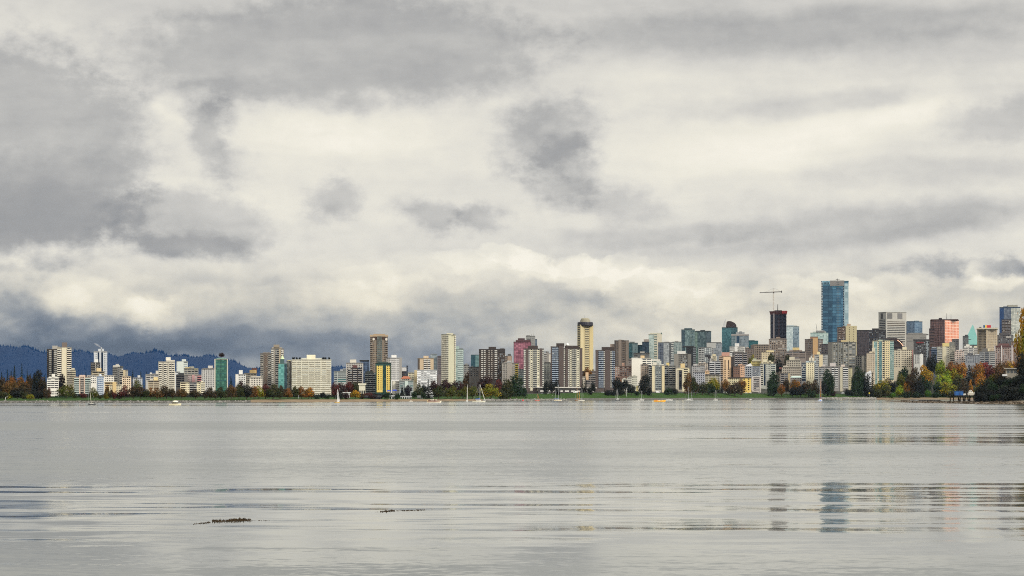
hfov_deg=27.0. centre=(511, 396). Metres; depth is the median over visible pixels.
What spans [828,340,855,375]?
apartment slab
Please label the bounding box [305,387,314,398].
autumn tree
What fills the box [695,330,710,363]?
condo tower
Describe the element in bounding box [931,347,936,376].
office tower
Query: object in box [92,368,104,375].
apartment block
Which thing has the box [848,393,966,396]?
undergrowth
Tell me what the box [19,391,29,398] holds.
shrub
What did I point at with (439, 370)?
apartment tower
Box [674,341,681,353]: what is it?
condo tower
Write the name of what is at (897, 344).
office tower
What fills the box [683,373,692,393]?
autumn tree
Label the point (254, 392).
autumn tree
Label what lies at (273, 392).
autumn tree
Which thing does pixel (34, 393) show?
shrub
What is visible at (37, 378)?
autumn tree
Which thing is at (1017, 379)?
shrub
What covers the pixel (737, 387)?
autumn tree
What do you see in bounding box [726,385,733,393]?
autumn tree
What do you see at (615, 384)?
autumn tree
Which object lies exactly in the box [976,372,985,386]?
autumn tree
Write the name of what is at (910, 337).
office tower
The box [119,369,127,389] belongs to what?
apartment block
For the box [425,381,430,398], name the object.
conifer tree
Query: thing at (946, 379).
autumn tree
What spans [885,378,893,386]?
autumn tree
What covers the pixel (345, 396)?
shrub
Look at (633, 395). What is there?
lawn
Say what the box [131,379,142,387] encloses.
autumn tree
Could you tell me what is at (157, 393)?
autumn tree
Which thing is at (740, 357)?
apartment tower
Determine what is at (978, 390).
shrub
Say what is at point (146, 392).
autumn tree
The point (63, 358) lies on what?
apartment tower
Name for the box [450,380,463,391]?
autumn tree
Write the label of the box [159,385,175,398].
autumn tree
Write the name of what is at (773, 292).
tower crane
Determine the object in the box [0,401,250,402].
rocky shore
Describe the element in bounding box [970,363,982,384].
autumn tree
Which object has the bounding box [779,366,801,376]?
apartment block
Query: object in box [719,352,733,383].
apartment tower
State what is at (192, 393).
autumn tree
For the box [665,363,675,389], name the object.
apartment block
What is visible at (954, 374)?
autumn tree
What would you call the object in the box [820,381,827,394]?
autumn tree
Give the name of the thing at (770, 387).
autumn tree
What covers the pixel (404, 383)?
apartment block
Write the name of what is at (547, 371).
apartment block
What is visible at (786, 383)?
autumn tree
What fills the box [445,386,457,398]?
autumn tree
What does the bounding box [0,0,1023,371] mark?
sky
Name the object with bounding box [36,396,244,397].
hedge
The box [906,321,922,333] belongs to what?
condo tower
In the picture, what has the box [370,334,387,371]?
apartment tower
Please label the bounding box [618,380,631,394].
autumn tree
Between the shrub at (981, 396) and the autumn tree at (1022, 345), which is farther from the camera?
the autumn tree at (1022, 345)
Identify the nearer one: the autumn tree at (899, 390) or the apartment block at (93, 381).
the apartment block at (93, 381)
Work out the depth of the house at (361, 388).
2097.05 m
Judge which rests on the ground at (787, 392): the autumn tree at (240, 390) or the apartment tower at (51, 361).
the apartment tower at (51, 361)
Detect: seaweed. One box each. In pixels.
[194,517,265,523]
[380,509,424,511]
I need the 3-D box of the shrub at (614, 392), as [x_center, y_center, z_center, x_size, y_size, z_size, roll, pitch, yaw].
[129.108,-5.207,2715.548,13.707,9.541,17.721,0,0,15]
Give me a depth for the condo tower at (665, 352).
3558.02 m
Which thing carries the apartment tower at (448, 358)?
on the ground at (787, 392)
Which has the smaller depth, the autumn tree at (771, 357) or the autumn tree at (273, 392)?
the autumn tree at (273, 392)
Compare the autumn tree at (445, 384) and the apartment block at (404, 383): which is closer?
the apartment block at (404, 383)
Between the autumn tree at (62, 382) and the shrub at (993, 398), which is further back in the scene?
the autumn tree at (62, 382)
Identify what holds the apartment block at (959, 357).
on the ground at (787, 392)
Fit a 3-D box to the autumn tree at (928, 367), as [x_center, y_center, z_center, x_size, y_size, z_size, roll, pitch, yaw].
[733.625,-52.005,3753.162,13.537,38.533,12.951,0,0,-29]
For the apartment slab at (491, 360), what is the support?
on the ground at (787, 392)
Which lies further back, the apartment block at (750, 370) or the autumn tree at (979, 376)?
the autumn tree at (979, 376)
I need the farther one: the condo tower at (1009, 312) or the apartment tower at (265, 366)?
the condo tower at (1009, 312)
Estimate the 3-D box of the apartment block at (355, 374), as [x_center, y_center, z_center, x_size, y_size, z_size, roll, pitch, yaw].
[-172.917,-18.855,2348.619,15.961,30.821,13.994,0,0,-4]
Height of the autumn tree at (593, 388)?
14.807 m
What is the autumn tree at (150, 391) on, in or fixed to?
on the lawn at (161, 398)
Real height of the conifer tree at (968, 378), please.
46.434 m
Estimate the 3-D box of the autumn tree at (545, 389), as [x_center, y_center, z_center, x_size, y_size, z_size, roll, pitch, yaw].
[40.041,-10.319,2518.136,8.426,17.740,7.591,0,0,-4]
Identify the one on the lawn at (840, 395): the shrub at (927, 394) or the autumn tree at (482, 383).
the shrub at (927, 394)
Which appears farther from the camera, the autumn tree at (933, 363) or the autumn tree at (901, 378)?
the autumn tree at (933, 363)
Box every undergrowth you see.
[0,392,517,397]
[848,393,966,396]
[974,376,1023,401]
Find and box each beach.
[251,399,482,401]
[834,397,972,399]
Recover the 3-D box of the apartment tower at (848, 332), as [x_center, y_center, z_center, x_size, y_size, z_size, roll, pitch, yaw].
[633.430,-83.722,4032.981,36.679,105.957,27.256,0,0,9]
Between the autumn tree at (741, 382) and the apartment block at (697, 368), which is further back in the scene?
the apartment block at (697, 368)
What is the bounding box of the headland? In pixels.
[886,377,1023,403]
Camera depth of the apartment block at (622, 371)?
3047.05 m
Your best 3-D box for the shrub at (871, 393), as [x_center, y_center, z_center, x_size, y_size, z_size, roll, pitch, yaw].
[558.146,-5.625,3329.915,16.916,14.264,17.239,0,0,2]
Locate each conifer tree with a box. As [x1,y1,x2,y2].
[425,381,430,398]
[584,377,587,392]
[719,377,723,393]
[820,368,834,395]
[966,365,974,389]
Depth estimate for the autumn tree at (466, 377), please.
2668.17 m
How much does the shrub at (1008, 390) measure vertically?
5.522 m
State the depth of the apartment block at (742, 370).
3406.23 m
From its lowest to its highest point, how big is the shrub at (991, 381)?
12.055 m
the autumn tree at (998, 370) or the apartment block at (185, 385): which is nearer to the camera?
the apartment block at (185, 385)
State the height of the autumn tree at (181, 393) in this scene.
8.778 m
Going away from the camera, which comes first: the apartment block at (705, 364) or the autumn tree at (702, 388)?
the autumn tree at (702, 388)
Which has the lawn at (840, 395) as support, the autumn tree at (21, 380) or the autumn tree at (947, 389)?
the autumn tree at (947, 389)
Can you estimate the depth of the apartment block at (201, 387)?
1866.04 m
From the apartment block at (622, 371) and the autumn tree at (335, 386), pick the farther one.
the apartment block at (622, 371)
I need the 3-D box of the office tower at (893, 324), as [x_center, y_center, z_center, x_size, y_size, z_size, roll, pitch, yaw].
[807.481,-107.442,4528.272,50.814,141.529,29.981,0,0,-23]
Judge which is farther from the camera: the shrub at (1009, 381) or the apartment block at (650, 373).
the apartment block at (650, 373)
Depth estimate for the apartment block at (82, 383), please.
1828.72 m
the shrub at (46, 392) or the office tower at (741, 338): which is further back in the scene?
the office tower at (741, 338)
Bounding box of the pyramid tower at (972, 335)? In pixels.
[968,325,976,347]
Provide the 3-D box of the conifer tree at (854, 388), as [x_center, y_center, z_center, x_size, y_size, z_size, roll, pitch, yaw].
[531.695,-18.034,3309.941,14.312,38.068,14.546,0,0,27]
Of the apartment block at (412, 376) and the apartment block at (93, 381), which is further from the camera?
the apartment block at (412, 376)
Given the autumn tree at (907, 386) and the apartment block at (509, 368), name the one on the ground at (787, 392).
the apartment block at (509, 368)
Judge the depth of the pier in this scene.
1556.56 m
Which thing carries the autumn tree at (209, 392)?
on the lawn at (161, 398)
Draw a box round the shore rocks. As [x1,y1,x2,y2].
[901,400,1023,403]
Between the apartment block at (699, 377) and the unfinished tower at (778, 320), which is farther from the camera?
the unfinished tower at (778, 320)
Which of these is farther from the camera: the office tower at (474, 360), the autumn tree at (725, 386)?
the autumn tree at (725, 386)
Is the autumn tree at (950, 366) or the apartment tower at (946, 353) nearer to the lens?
the autumn tree at (950, 366)
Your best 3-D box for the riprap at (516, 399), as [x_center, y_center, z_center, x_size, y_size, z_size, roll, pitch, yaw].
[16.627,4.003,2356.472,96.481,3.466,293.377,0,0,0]
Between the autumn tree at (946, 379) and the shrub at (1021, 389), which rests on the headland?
the shrub at (1021, 389)
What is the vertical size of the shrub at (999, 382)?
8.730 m
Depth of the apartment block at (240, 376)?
2090.83 m
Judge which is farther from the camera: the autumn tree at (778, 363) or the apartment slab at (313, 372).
the autumn tree at (778, 363)
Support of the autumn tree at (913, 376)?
on the lawn at (840, 395)
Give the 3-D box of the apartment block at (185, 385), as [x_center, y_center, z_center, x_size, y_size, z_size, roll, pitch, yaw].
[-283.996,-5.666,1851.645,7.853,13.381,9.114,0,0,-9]
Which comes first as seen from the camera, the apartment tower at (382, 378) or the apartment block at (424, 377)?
the apartment tower at (382, 378)
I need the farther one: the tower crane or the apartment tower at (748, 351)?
the tower crane
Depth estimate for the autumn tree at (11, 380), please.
1864.60 m
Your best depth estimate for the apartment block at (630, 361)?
3184.02 m
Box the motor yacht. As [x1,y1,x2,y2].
[427,399,440,402]
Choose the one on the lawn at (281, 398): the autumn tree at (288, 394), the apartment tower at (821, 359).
the autumn tree at (288, 394)
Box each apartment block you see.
[47,374,58,395]
[67,368,75,393]
[74,373,90,394]
[87,375,96,389]
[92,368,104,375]
[96,374,103,395]
[104,375,113,391]
[104,382,116,389]
[109,382,120,394]
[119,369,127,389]
[122,376,130,393]
[133,375,141,385]
[146,371,157,388]
[148,377,159,392]
[175,371,179,390]
[176,373,187,393]
[180,382,188,392]
[184,366,197,374]
[188,375,201,381]
[189,382,196,393]
[197,381,204,395]
[235,370,245,386]
[244,368,256,387]
[250,376,261,390]
[346,360,362,391]
[348,365,361,386]
[365,371,374,393]
[392,381,398,393]
[399,380,412,394]
[402,367,405,376]
[408,370,416,390]
[417,370,436,393]
[463,363,468,377]
[469,366,478,390]
[502,361,518,385]
[518,369,523,391]
[544,362,550,386]
[582,372,588,386]
[585,374,594,386]
[615,363,631,380]
[628,358,631,375]
[631,356,651,389]
[640,364,648,388]
[649,366,651,389]
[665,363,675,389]
[692,364,704,378]
[694,372,704,389]
[698,362,707,370]
[705,374,719,383]
[709,354,720,387]
[727,377,750,392]
[733,366,739,376]
[738,364,744,376]
[745,363,760,389]
[751,358,760,365]
[752,376,760,391]
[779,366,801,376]
[780,373,789,389]
[786,357,800,366]
[790,376,801,384]
[849,368,851,389]
[856,355,866,376]
[914,353,922,377]
[955,349,963,365]
[963,344,977,373]
[965,353,979,373]
[979,348,994,367]
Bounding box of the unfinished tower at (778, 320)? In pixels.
[769,306,786,338]
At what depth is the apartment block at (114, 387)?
1821.46 m
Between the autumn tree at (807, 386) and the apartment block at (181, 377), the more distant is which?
the autumn tree at (807, 386)
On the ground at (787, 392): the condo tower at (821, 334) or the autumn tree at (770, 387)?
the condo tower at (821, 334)
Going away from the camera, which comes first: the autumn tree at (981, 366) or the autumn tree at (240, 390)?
the autumn tree at (240, 390)
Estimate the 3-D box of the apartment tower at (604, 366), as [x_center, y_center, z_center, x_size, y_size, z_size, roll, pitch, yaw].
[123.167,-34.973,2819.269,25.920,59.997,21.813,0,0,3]
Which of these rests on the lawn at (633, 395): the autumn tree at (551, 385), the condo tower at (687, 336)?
the autumn tree at (551, 385)
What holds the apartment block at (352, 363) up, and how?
on the ground at (787, 392)
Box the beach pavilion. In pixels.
[400,396,411,398]
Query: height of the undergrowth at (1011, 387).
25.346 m
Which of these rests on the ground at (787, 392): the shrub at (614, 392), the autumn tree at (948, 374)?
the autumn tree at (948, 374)
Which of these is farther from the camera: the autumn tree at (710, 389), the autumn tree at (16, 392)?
the autumn tree at (710, 389)
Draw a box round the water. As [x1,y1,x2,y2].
[0,399,1023,575]
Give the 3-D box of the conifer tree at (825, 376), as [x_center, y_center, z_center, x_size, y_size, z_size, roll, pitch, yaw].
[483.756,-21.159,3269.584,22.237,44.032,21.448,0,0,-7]
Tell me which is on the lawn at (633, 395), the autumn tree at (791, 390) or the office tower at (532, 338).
the autumn tree at (791, 390)
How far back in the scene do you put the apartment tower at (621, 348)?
3292.00 m
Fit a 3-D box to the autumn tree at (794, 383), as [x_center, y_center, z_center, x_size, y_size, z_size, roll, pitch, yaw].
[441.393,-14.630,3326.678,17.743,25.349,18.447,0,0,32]
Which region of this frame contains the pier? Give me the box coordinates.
[954,395,975,401]
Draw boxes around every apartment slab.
[291,355,330,394]
[479,347,504,390]
[819,363,848,390]
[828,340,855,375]
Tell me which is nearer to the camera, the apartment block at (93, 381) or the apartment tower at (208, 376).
the apartment block at (93, 381)
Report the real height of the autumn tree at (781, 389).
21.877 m
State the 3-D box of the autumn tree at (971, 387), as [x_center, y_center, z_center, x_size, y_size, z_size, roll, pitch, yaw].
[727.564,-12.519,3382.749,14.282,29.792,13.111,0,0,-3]
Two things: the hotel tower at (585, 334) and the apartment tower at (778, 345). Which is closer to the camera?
the hotel tower at (585, 334)
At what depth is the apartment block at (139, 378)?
1967.09 m
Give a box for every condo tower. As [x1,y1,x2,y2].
[214,358,227,394]
[278,355,286,392]
[359,360,368,382]
[430,354,436,369]
[455,346,463,387]
[629,342,637,357]
[642,339,648,352]
[648,333,661,359]
[658,342,673,365]
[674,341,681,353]
[681,328,694,350]
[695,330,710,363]
[722,319,737,351]
[786,325,798,350]
[810,326,827,343]
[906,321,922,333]
[999,305,1019,340]
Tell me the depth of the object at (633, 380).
2953.42 m
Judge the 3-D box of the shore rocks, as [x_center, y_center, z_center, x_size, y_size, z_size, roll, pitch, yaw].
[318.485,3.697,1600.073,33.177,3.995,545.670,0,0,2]
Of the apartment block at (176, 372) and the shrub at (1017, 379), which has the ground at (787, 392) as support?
the apartment block at (176, 372)
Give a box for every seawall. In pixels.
[81,400,250,400]
[566,398,819,399]
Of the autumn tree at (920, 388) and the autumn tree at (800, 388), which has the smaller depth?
the autumn tree at (800, 388)
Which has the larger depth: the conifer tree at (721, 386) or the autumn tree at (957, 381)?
the autumn tree at (957, 381)
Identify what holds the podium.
on the ground at (787, 392)
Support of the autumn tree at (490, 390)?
on the lawn at (633, 395)
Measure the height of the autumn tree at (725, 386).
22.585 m
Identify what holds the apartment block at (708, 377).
on the ground at (787, 392)
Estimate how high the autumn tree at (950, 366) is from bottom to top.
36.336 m
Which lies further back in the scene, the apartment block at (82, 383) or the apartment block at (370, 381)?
the apartment block at (370, 381)
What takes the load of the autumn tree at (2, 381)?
on the lawn at (161, 398)
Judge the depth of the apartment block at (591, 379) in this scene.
2872.86 m
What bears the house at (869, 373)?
on the ground at (787, 392)
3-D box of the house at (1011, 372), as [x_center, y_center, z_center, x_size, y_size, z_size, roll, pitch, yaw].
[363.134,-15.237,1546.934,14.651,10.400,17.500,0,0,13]
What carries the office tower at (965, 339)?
on the ground at (787, 392)
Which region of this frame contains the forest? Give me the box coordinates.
[0,344,345,379]
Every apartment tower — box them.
[47,346,57,377]
[57,342,71,388]
[91,359,99,374]
[94,347,106,374]
[112,364,122,384]
[158,357,174,390]
[176,359,187,372]
[202,366,213,392]
[260,352,271,387]
[271,345,283,388]
[286,360,291,392]
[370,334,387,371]
[375,362,390,394]
[390,354,401,392]
[418,356,433,369]
[437,356,440,384]
[441,333,455,384]
[505,354,511,361]
[524,346,543,392]
[544,351,548,362]
[551,343,563,386]
[564,343,582,386]
[595,347,614,391]
[610,340,628,365]
[652,361,664,391]
[674,351,690,378]
[676,364,689,391]
[683,346,695,377]
[705,354,710,369]
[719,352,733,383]
[730,343,744,356]
[732,352,746,365]
[745,347,752,364]
[760,360,775,388]
[769,337,786,381]
[802,356,817,387]
[805,337,822,360]
[814,352,827,384]
[821,344,827,353]
[837,324,856,355]
[867,348,874,385]
[872,340,893,384]
[894,347,912,380]
[937,342,954,374]
[952,339,958,350]
[994,344,1013,369]
[997,333,1012,344]
[1002,319,1010,334]
[1011,341,1017,361]
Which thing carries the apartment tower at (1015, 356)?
on the ground at (787, 392)
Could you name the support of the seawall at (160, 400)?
on the rocky shore at (112, 401)
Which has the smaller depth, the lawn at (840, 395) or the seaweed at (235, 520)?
the seaweed at (235, 520)
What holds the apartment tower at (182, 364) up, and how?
on the ground at (787, 392)
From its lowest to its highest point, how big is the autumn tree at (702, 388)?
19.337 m
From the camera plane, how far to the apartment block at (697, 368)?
3278.07 m
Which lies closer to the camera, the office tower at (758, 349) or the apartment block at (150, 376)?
the apartment block at (150, 376)
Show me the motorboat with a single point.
(174, 403)
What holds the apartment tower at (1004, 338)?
on the ground at (787, 392)
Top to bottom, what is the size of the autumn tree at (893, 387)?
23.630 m
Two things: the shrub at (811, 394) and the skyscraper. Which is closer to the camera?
the shrub at (811, 394)
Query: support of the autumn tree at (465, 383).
on the ground at (787, 392)
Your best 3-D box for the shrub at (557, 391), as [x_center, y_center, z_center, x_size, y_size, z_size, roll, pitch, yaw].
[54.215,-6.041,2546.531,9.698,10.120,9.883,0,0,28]
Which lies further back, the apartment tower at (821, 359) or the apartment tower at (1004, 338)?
the apartment tower at (1004, 338)
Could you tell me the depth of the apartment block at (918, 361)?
3692.31 m
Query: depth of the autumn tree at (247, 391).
1797.48 m
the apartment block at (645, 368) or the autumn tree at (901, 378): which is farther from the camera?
the autumn tree at (901, 378)
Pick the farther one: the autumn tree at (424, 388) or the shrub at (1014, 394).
the autumn tree at (424, 388)
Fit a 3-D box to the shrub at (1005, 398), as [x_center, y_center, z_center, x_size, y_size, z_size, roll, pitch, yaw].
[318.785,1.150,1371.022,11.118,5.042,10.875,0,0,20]
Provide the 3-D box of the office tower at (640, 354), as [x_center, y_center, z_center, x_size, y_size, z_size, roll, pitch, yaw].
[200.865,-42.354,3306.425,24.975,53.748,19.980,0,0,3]
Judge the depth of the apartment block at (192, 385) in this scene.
1889.18 m
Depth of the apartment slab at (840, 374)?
3407.09 m
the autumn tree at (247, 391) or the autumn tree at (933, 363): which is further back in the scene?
the autumn tree at (933, 363)
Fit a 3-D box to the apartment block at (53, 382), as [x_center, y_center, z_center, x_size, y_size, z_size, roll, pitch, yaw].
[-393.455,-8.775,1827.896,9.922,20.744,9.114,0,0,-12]
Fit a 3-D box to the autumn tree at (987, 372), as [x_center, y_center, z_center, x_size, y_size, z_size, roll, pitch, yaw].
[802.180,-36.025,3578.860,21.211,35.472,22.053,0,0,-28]
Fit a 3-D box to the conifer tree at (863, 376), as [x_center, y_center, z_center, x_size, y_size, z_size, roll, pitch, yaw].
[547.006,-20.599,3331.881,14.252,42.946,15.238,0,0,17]
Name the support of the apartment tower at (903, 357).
on the ground at (787, 392)
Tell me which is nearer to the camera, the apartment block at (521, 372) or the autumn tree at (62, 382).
the autumn tree at (62, 382)
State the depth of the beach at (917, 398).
3347.65 m
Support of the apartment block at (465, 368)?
on the ground at (787, 392)
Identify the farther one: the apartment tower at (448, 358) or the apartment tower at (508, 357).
the apartment tower at (508, 357)
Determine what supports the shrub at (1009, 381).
on the headland
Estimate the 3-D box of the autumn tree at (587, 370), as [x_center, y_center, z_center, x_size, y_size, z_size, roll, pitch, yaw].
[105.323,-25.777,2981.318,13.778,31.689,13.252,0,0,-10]
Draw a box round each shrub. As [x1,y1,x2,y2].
[0,391,9,398]
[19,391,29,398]
[26,394,34,398]
[31,389,37,398]
[37,391,44,398]
[42,388,50,398]
[342,392,349,398]
[498,390,507,398]
[521,387,526,397]
[554,387,560,394]
[587,386,592,394]
[604,390,611,395]
[610,389,618,395]
[617,389,624,395]
[664,387,672,394]
[669,388,677,394]
[806,389,815,397]
[843,389,852,395]
[866,389,874,396]
[872,389,881,397]
[902,391,911,397]
[912,392,921,397]
[925,390,931,396]
[931,392,939,397]
[974,385,985,399]
[976,392,988,401]
[980,380,990,392]
[983,378,996,385]
[989,393,1001,400]
[993,372,1003,381]
[993,377,1010,386]
[999,386,1017,393]
[1000,394,1011,401]
[1003,379,1017,384]
[1008,392,1022,398]
[1010,375,1023,385]
[1018,384,1023,395]
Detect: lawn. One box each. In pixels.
[0,397,250,400]
[251,395,482,399]
[483,393,831,398]
[832,394,930,396]
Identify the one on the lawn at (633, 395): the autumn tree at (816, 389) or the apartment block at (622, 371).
the autumn tree at (816, 389)
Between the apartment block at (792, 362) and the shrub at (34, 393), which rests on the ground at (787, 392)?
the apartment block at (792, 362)
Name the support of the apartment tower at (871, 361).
on the ground at (787, 392)
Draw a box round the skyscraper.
[821,278,848,341]
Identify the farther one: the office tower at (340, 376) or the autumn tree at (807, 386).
the autumn tree at (807, 386)
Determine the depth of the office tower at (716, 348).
3892.73 m
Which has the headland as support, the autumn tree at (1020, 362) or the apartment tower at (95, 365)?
the autumn tree at (1020, 362)
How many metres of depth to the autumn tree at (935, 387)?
3389.67 m
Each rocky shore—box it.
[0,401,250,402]
[503,399,818,400]
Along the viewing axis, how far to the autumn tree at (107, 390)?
1710.80 m
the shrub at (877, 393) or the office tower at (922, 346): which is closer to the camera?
the shrub at (877, 393)
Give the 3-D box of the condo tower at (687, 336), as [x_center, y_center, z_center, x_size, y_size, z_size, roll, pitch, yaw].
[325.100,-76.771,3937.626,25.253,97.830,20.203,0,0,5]
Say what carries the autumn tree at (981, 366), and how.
on the ground at (787, 392)
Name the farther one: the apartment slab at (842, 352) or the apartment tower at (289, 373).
the apartment slab at (842, 352)
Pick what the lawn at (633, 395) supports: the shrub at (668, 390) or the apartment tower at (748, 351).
the shrub at (668, 390)
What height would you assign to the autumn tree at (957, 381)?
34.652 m
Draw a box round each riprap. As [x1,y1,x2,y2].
[483,398,566,400]
[820,397,876,399]
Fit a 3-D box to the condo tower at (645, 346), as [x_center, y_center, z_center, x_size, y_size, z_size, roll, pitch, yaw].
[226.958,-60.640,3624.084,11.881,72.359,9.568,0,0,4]
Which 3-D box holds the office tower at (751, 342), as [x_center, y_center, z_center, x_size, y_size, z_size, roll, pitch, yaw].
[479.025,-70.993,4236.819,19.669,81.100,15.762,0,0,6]
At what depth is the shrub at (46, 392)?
1729.95 m
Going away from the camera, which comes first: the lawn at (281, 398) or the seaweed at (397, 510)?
the seaweed at (397, 510)
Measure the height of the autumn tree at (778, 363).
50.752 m
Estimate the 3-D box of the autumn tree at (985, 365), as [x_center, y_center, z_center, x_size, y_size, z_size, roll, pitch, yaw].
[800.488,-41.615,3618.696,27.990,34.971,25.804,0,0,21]
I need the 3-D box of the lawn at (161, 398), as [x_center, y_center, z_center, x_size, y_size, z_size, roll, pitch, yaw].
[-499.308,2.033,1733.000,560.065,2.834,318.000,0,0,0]
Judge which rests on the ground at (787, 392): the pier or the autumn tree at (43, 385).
the autumn tree at (43, 385)
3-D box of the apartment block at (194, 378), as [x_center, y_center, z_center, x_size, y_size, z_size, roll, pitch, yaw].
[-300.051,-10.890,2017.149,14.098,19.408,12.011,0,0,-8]
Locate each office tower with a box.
[334,368,345,390]
[471,355,478,366]
[513,338,530,368]
[526,335,534,345]
[634,352,649,357]
[638,345,641,352]
[698,347,710,362]
[707,342,721,360]
[731,331,748,347]
[749,340,757,347]
[751,344,768,363]
[785,348,805,366]
[857,330,868,355]
[869,328,885,351]
[878,312,905,346]
[886,338,901,349]
[906,333,928,372]
[913,339,929,366]
[929,328,933,364]
[930,317,958,346]
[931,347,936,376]
[963,335,968,347]
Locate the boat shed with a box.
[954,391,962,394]
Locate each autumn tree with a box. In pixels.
[0,377,6,396]
[1,382,12,395]
[6,375,15,385]
[9,388,23,398]
[11,380,20,390]
[17,377,27,388]
[18,382,30,394]
[26,374,32,392]
[32,370,41,392]
[38,377,46,391]
[55,384,74,397]
[59,374,66,388]
[89,387,97,398]
[104,386,108,398]
[119,386,128,398]
[128,386,136,398]
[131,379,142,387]
[136,386,144,398]
[142,389,149,396]
[149,387,153,397]
[152,387,163,398]
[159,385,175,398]
[176,388,186,398]
[188,389,201,398]
[202,387,216,398]
[214,387,227,398]
[228,384,237,398]
[235,385,244,398]
[242,383,253,398]
[249,386,258,397]
[256,385,265,398]
[261,384,268,398]
[265,384,282,398]
[278,385,284,396]
[282,388,292,397]
[291,386,298,397]
[297,386,307,398]
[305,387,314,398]
[330,382,338,394]
[338,383,346,393]
[343,382,353,392]
[349,391,360,398]
[351,382,359,391]
[383,392,390,398]
[404,385,411,395]
[411,391,416,398]
[414,383,423,395]
[422,384,428,394]
[429,380,438,392]
[432,385,445,398]
[440,379,450,391]
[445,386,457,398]
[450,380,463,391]
[457,387,469,398]
[461,378,470,391]
[463,371,472,385]
[468,386,477,398]
[477,376,493,391]
[481,383,501,397]
[493,379,501,390]
[500,379,514,398]
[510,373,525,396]
[542,381,548,393]
[548,379,554,392]
[582,367,591,375]
[591,382,595,391]
[611,377,622,390]
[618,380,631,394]
[627,384,635,394]
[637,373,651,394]
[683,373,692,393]
[689,376,698,394]
[698,382,707,394]
[705,383,717,394]
[707,378,719,394]
[722,379,730,393]
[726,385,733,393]
[731,381,742,395]
[738,378,746,392]
[767,353,774,363]
[767,379,773,395]
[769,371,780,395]
[775,358,784,385]
[777,384,784,396]
[783,378,789,391]
[788,387,795,396]
[789,379,799,391]
[793,384,805,396]
[803,380,815,396]
[812,379,820,395]
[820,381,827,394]
[827,377,834,395]
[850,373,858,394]
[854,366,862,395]
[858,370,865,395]
[863,374,871,395]
[872,380,890,396]
[881,385,890,397]
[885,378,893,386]
[890,382,896,392]
[895,374,904,390]
[895,385,902,397]
[897,366,908,381]
[904,382,909,391]
[905,367,921,396]
[907,375,914,395]
[914,380,924,393]
[916,374,932,394]
[919,365,933,382]
[926,356,931,371]
[927,354,938,376]
[932,382,941,393]
[934,374,952,388]
[935,359,944,376]
[938,381,957,396]
[943,368,952,381]
[944,361,957,372]
[951,368,962,382]
[952,376,966,390]
[956,362,967,377]
[958,379,970,393]
[968,380,973,391]
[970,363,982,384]
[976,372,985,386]
[979,361,984,378]
[983,361,989,377]
[984,365,994,376]
[989,363,1003,378]
[997,360,1009,373]
[1007,360,1014,367]
[1013,308,1023,364]
[1015,351,1023,383]
[1018,331,1023,364]
[1019,369,1023,383]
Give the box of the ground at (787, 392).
[20,376,975,395]
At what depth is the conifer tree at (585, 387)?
2695.94 m
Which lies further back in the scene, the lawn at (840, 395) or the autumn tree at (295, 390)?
the lawn at (840, 395)
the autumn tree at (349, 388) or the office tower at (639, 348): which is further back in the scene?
the office tower at (639, 348)
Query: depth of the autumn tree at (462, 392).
2188.06 m
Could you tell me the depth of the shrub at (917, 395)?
3358.75 m
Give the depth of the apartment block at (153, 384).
1847.03 m
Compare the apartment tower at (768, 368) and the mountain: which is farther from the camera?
the mountain
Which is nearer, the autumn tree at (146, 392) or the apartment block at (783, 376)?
the autumn tree at (146, 392)
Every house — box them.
[358,383,365,393]
[401,376,410,379]
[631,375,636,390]
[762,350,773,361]
[865,371,870,387]
[1002,368,1018,379]
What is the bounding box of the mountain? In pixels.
[0,346,342,390]
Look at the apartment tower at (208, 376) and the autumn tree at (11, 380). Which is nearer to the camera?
the autumn tree at (11, 380)
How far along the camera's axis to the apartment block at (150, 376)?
1971.87 m
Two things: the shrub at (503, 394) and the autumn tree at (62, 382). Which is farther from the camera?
the shrub at (503, 394)
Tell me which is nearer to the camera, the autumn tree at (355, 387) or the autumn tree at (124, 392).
the autumn tree at (124, 392)
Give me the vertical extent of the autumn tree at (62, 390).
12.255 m
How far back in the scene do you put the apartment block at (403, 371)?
2389.72 m
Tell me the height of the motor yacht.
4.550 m
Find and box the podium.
[537,387,596,392]
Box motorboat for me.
[169,401,181,404]
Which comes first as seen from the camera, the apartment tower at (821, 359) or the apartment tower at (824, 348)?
the apartment tower at (821, 359)
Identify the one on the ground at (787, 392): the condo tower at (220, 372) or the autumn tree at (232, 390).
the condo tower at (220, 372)
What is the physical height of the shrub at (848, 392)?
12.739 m
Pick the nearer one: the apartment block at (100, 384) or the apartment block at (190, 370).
the apartment block at (100, 384)
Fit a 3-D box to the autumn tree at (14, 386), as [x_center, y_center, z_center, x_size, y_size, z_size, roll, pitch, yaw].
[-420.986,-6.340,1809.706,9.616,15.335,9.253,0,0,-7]
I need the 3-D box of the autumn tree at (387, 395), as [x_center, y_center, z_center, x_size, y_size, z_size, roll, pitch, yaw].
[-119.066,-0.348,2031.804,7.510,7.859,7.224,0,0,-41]
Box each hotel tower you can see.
[577,318,592,370]
[977,325,997,353]
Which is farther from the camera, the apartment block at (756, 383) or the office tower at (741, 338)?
the office tower at (741, 338)
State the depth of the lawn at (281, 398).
1996.72 m
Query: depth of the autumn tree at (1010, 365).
3677.86 m
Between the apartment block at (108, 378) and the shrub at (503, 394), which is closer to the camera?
the apartment block at (108, 378)
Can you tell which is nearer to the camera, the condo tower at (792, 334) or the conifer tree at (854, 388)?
the conifer tree at (854, 388)

